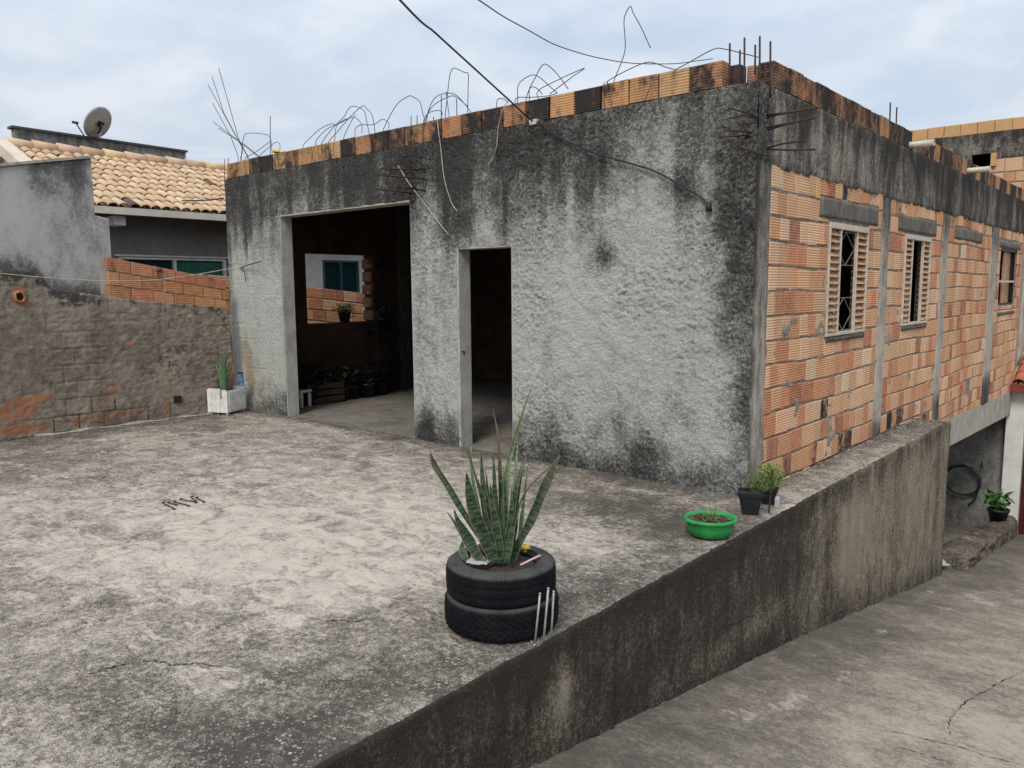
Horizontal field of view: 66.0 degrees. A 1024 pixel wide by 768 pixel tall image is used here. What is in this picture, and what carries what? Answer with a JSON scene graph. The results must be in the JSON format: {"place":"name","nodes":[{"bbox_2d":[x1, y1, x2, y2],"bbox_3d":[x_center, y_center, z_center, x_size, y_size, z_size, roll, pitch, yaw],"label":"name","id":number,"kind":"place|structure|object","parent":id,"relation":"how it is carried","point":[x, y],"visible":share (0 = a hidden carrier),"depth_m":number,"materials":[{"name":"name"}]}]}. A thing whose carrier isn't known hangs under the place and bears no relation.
{"place":"outdoors","nodes":[
{"label":"outdoors","id":0,"kind":"place"},
{"bbox_2d":[0,125,363,292],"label":"tiled roof house","id":1,"kind":"structure","parent":0,"point":[141,192],"depth_m":14.15,"materials":[{"name":"ceramic"}]},
{"bbox_2d":[72,107,111,137],"bbox_3d":[-7.830,-4.906,14.780,0.333,0.582,0.800,1,7,12],"label":"satellite dish","id":2,"kind":"object","parent":1,"relation":"attached to","point":[97,122],"visible":1,"depth_m":14.79,"materials":[{"name":"grey paint"}]},
{"bbox_2d":[118,256,226,276],"bbox_3d":[-5.991,-1.710,14.018,0.115,1.062,1.930,6,9,41],"label":"window","id":3,"kind":"structure","parent":1,"relation":"in","point":[187,265],"depth_m":14.14,"materials":[{"name":"teal glass"}]},
{"bbox_2d":[322,260,359,292],"bbox_3d":[-3.636,-2.067,16.698,0.115,1.090,0.926,6,9,41],"label":"window","id":4,"kind":"structure","parent":1,"relation":"in","point":[340,275],"depth_m":16.66,"materials":[{"name":"teal glass"}]},
{"bbox_2d":[0,409,794,767],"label":"terrace","id":5,"kind":"structure","parent":0,"point":[276,599],"depth_m":4.66,"materials":[{"name":"concrete"}]},
{"bbox_2d":[207,386,246,414],"bbox_3d":[-3.941,0.218,10.897,0.323,0.357,0.428,2,7,16],"label":"white planter","id":6,"kind":"object","parent":5,"relation":"on","point":[224,401],"visible":0.98,"depth_m":10.72,"materials":[{"name":"plastic"}]},
{"bbox_2d":[216,354,231,390],"bbox_3d":[-3.994,-0.162,10.804,0.523,0.564,0.070,6,9,41],"label":"aloe","id":7,"kind":"object","parent":6,"relation":"in","point":[223,374],"visible":0.92,"depth_m":10.74,"materials":[{"name":"green plant"}]},
{"bbox_2d":[237,372,243,384],"bbox_3d":[-3.743,-0.072,10.859,0.084,0.177,0.028,1,7,12],"label":"blue packet","id":8,"kind":"object","parent":6,"relation":"in","point":[240,378],"visible":1,"depth_m":10.85},
{"bbox_2d":[3,411,937,662],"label":"mortar crumbs","id":9,"kind":"object","parent":5,"relation":"on","point":[821,463],"visible":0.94,"depth_m":7.81,"materials":[{"name":"grey concrete"}]},
{"bbox_2d":[444,587,558,642],"bbox_3d":[-0.052,1.120,3.997,0.578,0.165,0.578,3,8,24],"label":"tyre","id":10,"kind":"object","parent":5,"relation":"on","point":[493,626],"visible":0.52,"depth_m":3.74,"materials":[{"name":"rubber"}]},
{"bbox_2d":[446,544,555,609],"bbox_3d":[-0.056,0.961,3.985,0.556,0.172,0.556,-3,7,-22],"label":"tyre","id":11,"kind":"object","parent":10,"relation":"on","point":[506,585],"visible":0.87,"depth_m":3.77,"materials":[{"name":"rubber"}]},
{"bbox_2d":[466,558,488,564],"bbox_3d":[-0.167,0.879,3.908,0.110,0.012,0.070,2,7,18],"label":"plastic wrapper","id":12,"kind":"object","parent":11,"relation":"on","point":[473,561],"visible":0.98,"depth_m":3.90,"materials":[{"name":"white plastic"}]},
{"bbox_2d":[430,383,561,564],"bbox_3d":[-0.079,0.456,3.940,0.662,0.897,0.247,-1,7,-3],"label":"snake plant","id":13,"kind":"object","parent":11,"relation":"in","point":[494,528],"visible":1,"depth_m":3.92,"materials":[{"name":"green plant"}]},
{"bbox_2d":[521,544,529,551],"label":"yellow flower","id":14,"kind":"object","parent":11,"relation":"on","point":[525,547],"visible":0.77,"depth_m":4.04,"materials":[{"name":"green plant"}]},
{"bbox_2d":[520,555,540,565],"bbox_3d":[0.092,0.875,3.917,0.124,0.004,0.012,-18,22,-31],"label":"pink label","id":15,"kind":"object","parent":11,"relation":"on","point":[529,560],"visible":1,"depth_m":3.91,"materials":[{"name":"plastic"}]},
{"bbox_2d":[534,592,540,641],"bbox_3d":[0.120,1.125,3.752,0.047,0.281,0.012,6,9,41],"label":"metal rod","id":16,"kind":"object","parent":5,"relation":"on","point":[537,618],"visible":0.87,"depth_m":3.74,"materials":[{"name":"metal"}]},
{"bbox_2d":[542,587,549,642],"bbox_3d":[0.160,1.112,3.747,0.046,0.308,0.012,6,9,41],"label":"metal rod","id":17,"kind":"object","parent":5,"relation":"on","point":[545,619],"visible":0.93,"depth_m":3.74,"materials":[{"name":"metal"}]},
{"bbox_2d":[550,590,554,638],"bbox_3d":[0.194,1.124,3.799,0.031,0.270,0.012,6,9,41],"label":"metal rod","id":18,"kind":"object","parent":5,"relation":"on","point":[552,612],"visible":0.94,"depth_m":3.79,"materials":[{"name":"metal"}]},
{"bbox_2d":[684,510,736,538],"bbox_3d":[1.347,0.960,5.354,0.352,0.127,0.324,0,7,7],"label":"basin","id":19,"kind":"object","parent":5,"relation":"on","point":[723,528],"visible":0.91,"depth_m":5.26,"materials":[{"name":"green plastic"}]},
{"bbox_2d":[696,511,705,519],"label":"seedling","id":20,"kind":"object","parent":19,"relation":"in","point":[702,517],"visible":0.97,"depth_m":5.34,"materials":[{"name":"green plant"}]},
{"bbox_2d":[704,512,712,521],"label":"seedling","id":21,"kind":"object","parent":19,"relation":"on","point":[707,514],"visible":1,"depth_m":5.31,"materials":[{"name":"green plant"}]},
{"bbox_2d":[709,504,717,518],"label":"seedling","id":22,"kind":"object","parent":19,"relation":"on","point":[713,509],"visible":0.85,"depth_m":5.37,"materials":[{"name":"green plant"}]},
{"bbox_2d":[737,469,770,514],"bbox_3d":[1.813,0.795,5.881,0.251,0.330,0.225,1,7,15],"label":"potted herb","id":23,"kind":"object","parent":5,"relation":"on","point":[750,498],"visible":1,"depth_m":5.83,"materials":[{"name":"black plastic"}]},
{"bbox_2d":[753,462,784,504],"bbox_3d":[2.001,0.765,6.128,0.259,0.327,0.245,3,8,24],"label":"potted shrub","id":24,"kind":"object","parent":5,"relation":"on","point":[774,492],"visible":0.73,"depth_m":6.09,"materials":[{"name":"green plant"}]},
{"bbox_2d":[768,470,772,512],"bbox_3d":[1.925,0.807,5.867,0.031,0.337,0.012,6,9,41],"label":"rusty stake","id":25,"kind":"object","parent":5,"relation":"on","point":[770,491],"visible":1,"depth_m":5.86,"materials":[{"name":"brown metal"}]},
{"bbox_2d":[774,496,779,507],"bbox_3d":[2.032,0.901,6.034,0.036,0.083,0.060,3,8,24],"label":"white carton","id":26,"kind":"object","parent":5,"relation":"on","point":[777,502],"visible":1,"depth_m":6.01,"materials":[{"name":"cardboard"}]},
{"bbox_2d":[0,0,1023,163],"label":"sky","id":27,"kind":"structure","parent":0,"point":[300,64],"materials":[{"name":"grey"}]},
{"bbox_2d":[529,533,1023,767],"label":"driveway","id":28,"kind":"structure","parent":0,"point":[929,674],"depth_m":5.05,"materials":[{"name":"concrete"}]},
{"bbox_2d":[942,559,949,565],"bbox_3d":[5.685,2.390,10.555,0.250,0.046,0.300,1,7,12],"label":"paper scrap","id":29,"kind":"object","parent":28,"relation":"on","point":[944,563],"visible":0.23,"depth_m":10.47,"materials":[{"name":"white paper"}]},
{"bbox_2d":[942,515,1017,571],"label":"rubble kerb","id":30,"kind":"structure","parent":28,"relation":"on","point":[964,553],"depth_m":11.92,"materials":[{"name":"grey stone"}]},
{"bbox_2d":[981,489,1015,521],"bbox_3d":[8.917,2.226,14.420,0.610,0.659,0.561,-3,7,-19],"label":"potted plant","id":31,"kind":"object","parent":30,"relation":"on","point":[998,510],"visible":0.94,"depth_m":14.34,"materials":[{"name":"green plant"}]},
{"bbox_2d":[943,523,978,542],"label":"undercroft floor","id":32,"kind":"structure","parent":0,"point":[952,531],"depth_m":15.16,"materials":[{"name":"concrete"}]},
{"bbox_2d":[909,116,1023,188],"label":"storey block","id":33,"kind":"structure","parent":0,"point":[997,145],"depth_m":15.05,"materials":[{"name":"brick"}]},
{"bbox_3d":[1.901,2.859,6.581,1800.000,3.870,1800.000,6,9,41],"label":"ground","id":34,"kind":"structure","parent":0,"visible":0},
{"bbox_2d":[0,257,232,441],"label":"perimeter wall","id":35,"kind":"structure","parent":34,"relation":"on","point":[129,349],"depth_m":9.76,"materials":[{"name":"brick"}]},
{"bbox_2d":[0,155,110,296],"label":"grey rendered wall","id":36,"kind":"structure","parent":35,"relation":"on","point":[53,226],"depth_m":9.28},
{"bbox_2d":[198,274,364,385],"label":"boundary wall","id":37,"kind":"structure","parent":34,"relation":"on","point":[321,303],"depth_m":14.12,"materials":[{"name":"brick"}]},
{"bbox_2d":[208,6,1023,528],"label":"unfinished house","id":38,"kind":"structure","parent":34,"relation":"on","point":[830,274],"depth_m":7.73,"materials":[{"name":"concrete"}]},
{"bbox_2d":[0,266,240,280],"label":"washing line","id":39,"kind":"object","parent":38,"relation":"attached to","point":[103,280],"visible":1,"depth_m":9.51,"materials":[{"name":"plastic"}]},
{"bbox_2d":[182,198,223,200],"bbox_3d":[-4.742,-2.823,12.071,0.062,0.215,2.441,-5,8,-35],"label":"roof cable","id":40,"kind":"object","parent":38,"relation":"attached to","point":[205,199],"visible":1,"depth_m":11.92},
{"bbox_2d":[297,361,311,405],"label":"potted plant","id":41,"kind":"object","parent":38,"relation":"on","point":[305,379],"visible":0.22,"depth_m":11.44,"materials":[{"name":"green plant"}]},
{"bbox_2d":[298,389,311,407],"bbox_3d":[-3.104,0.201,11.447,0.320,0.245,0.240,3,8,24],"label":"stool","id":42,"kind":"object","parent":38,"relation":"on","point":[301,392],"visible":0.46,"depth_m":11.32,"materials":[{"name":"white plastic"}]},
{"bbox_2d":[298,361,323,405],"bbox_3d":[-2.992,-0.021,11.579,0.494,0.653,0.489,-5,8,-33],"label":"potted plant","id":43,"kind":"object","parent":38,"relation":"on","point":[314,394],"visible":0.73,"depth_m":11.52,"materials":[{"name":"green plant"}]},
{"bbox_2d":[298,381,344,404],"bbox_3d":[-2.887,0.124,11.820,0.604,0.305,0.420,-7,9,-42],"label":"wooden crate","id":44,"kind":"object","parent":38,"relation":"on","point":[331,398],"visible":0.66,"depth_m":11.70,"materials":[{"name":"brown wood"}]},
{"bbox_2d":[308,352,335,396],"bbox_3d":[-2.860,-0.115,11.819,0.471,0.780,0.525,-3,7,-18],"label":"potted plant","id":45,"kind":"object","parent":44,"relation":"on","point":[324,377],"visible":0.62,"depth_m":11.75,"materials":[{"name":"green plant"}]},
{"bbox_2d":[328,364,356,400],"bbox_3d":[-2.588,-0.028,12.024,0.474,0.554,0.504,-1,7,-2],"label":"potted plant","id":46,"kind":"object","parent":38,"relation":"on","point":[343,376],"visible":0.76,"depth_m":11.95,"materials":[{"name":"green plant"}]},
{"bbox_2d":[332,303,356,321],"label":"potted plant","id":47,"kind":"object","parent":38,"relation":"on","point":[344,313],"visible":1,"depth_m":12.48,"materials":[{"name":"green plant"}]},
{"bbox_2d":[337,365,364,398],"bbox_3d":[-2.504,-0.040,12.232,0.506,0.527,0.420,-3,7,-20],"label":"potted plant","id":48,"kind":"object","parent":38,"relation":"on","point":[354,391],"visible":0.61,"depth_m":12.17,"materials":[{"name":"green plant"}]},
{"bbox_2d":[352,363,378,397],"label":"potted plant","id":49,"kind":"object","parent":38,"relation":"on","point":[367,389],"visible":0.88,"depth_m":12.31,"materials":[{"name":"green plant"}]},
{"bbox_2d":[367,363,391,394],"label":"potted plant","id":50,"kind":"object","parent":38,"relation":"on","point":[380,387],"visible":0.69,"depth_m":12.56,"materials":[{"name":"green plant"}]},
{"bbox_2d":[366,328,406,394],"bbox_3d":[-2.039,-0.375,12.817,0.284,1.044,0.600,6,9,41],"label":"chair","id":51,"kind":"object","parent":38,"relation":"on","point":[378,361],"visible":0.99,"depth_m":12.80,"materials":[{"name":"black metal"}]},
{"bbox_2d":[376,306,391,328],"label":"potted plant","id":52,"kind":"object","parent":51,"relation":"on","point":[383,322],"visible":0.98,"depth_m":12.64,"materials":[{"name":"green plant"}]},
{"bbox_2d":[399,0,706,203],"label":"power cable","id":53,"kind":"object","parent":38,"relation":"attached to","point":[495,87],"visible":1,"depth_m":6.59,"materials":[{"name":"black rubber"}]},
{"bbox_2d":[478,0,712,63],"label":"thin cable","id":54,"kind":"object","parent":38,"relation":"attached to","point":[575,51],"visible":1,"depth_m":5.40,"materials":[{"name":"metal"}]},
{"bbox_2d":[705,202,711,211],"bbox_3d":[1.563,-1.406,6.259,0.048,0.070,0.048,4,8,35],"label":"cable plug","id":55,"kind":"object","parent":38,"relation":"attached to","point":[708,206],"visible":1,"depth_m":6.24,"materials":[{"name":"black plastic"}]},
{"bbox_2d":[824,222,869,336],"bbox_3d":[3.243,-1.031,7.817,0.196,1.065,1.115,6,9,41],"label":"window","id":56,"kind":"structure","parent":38,"relation":"in","point":[861,247],"depth_m":7.80,"materials":[{"name":"brown metal"}]},
{"bbox_2d":[900,234,931,325],"bbox_3d":[4.876,-1.271,9.675,0.196,1.070,1.125,6,9,41],"label":"window","id":57,"kind":"structure","parent":38,"relation":"in","point":[922,316],"depth_m":9.74,"materials":[{"name":"brown metal"}]},
{"bbox_2d":[947,461,982,505],"bbox_3d":[9.153,1.990,16.003,0.682,0.963,0.113,6,9,41],"label":"garden hose","id":58,"kind":"object","parent":38,"relation":"hanging from","point":[976,491],"visible":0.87,"depth_m":15.89,"materials":[{"name":"black rubber"}]},
{"bbox_2d":[998,248,1015,305],"bbox_3d":[8.833,-1.919,14.155,0.100,0.990,1.550,6,9,41],"label":"window","id":59,"kind":"structure","parent":38,"relation":"in","point":[1008,261],"depth_m":14.54,"materials":[{"name":"black metal"}]},
{"bbox_2d":[1010,351,1023,392],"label":"tiled roof","id":60,"kind":"structure","parent":38,"relation":"attached to","point":[1017,384],"depth_m":15.05,"materials":[{"name":"ceramic"}]},
{"bbox_2d":[313,421,950,767],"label":"retaining wall","id":61,"kind":"structure","parent":34,"relation":"on","point":[872,533],"depth_m":4.98,"materials":[{"name":"grey concrete"}]},
{"bbox_2d":[777,418,946,504],"bbox_3d":[3.675,0.693,8.058,0.414,0.018,4.946,6,9,41],"label":"terrace ledge","id":62,"kind":"object","parent":61,"relation":"on","point":[788,493],"visible":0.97,"depth_m":7.50,"materials":[{"name":"concrete"}]},
{"bbox_2d":[1000,392,1023,533],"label":"white pillar","id":63,"kind":"structure","parent":34,"relation":"on","point":[1013,455],"depth_m":15.34,"materials":[{"name":"white paint"}]},
{"bbox_2d":[1018,456,1023,534],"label":"metal gate","id":64,"kind":"structure","parent":34,"relation":"on","point":[1021,524],"depth_m":15.45,"materials":[{"name":"metal"}]}
]}

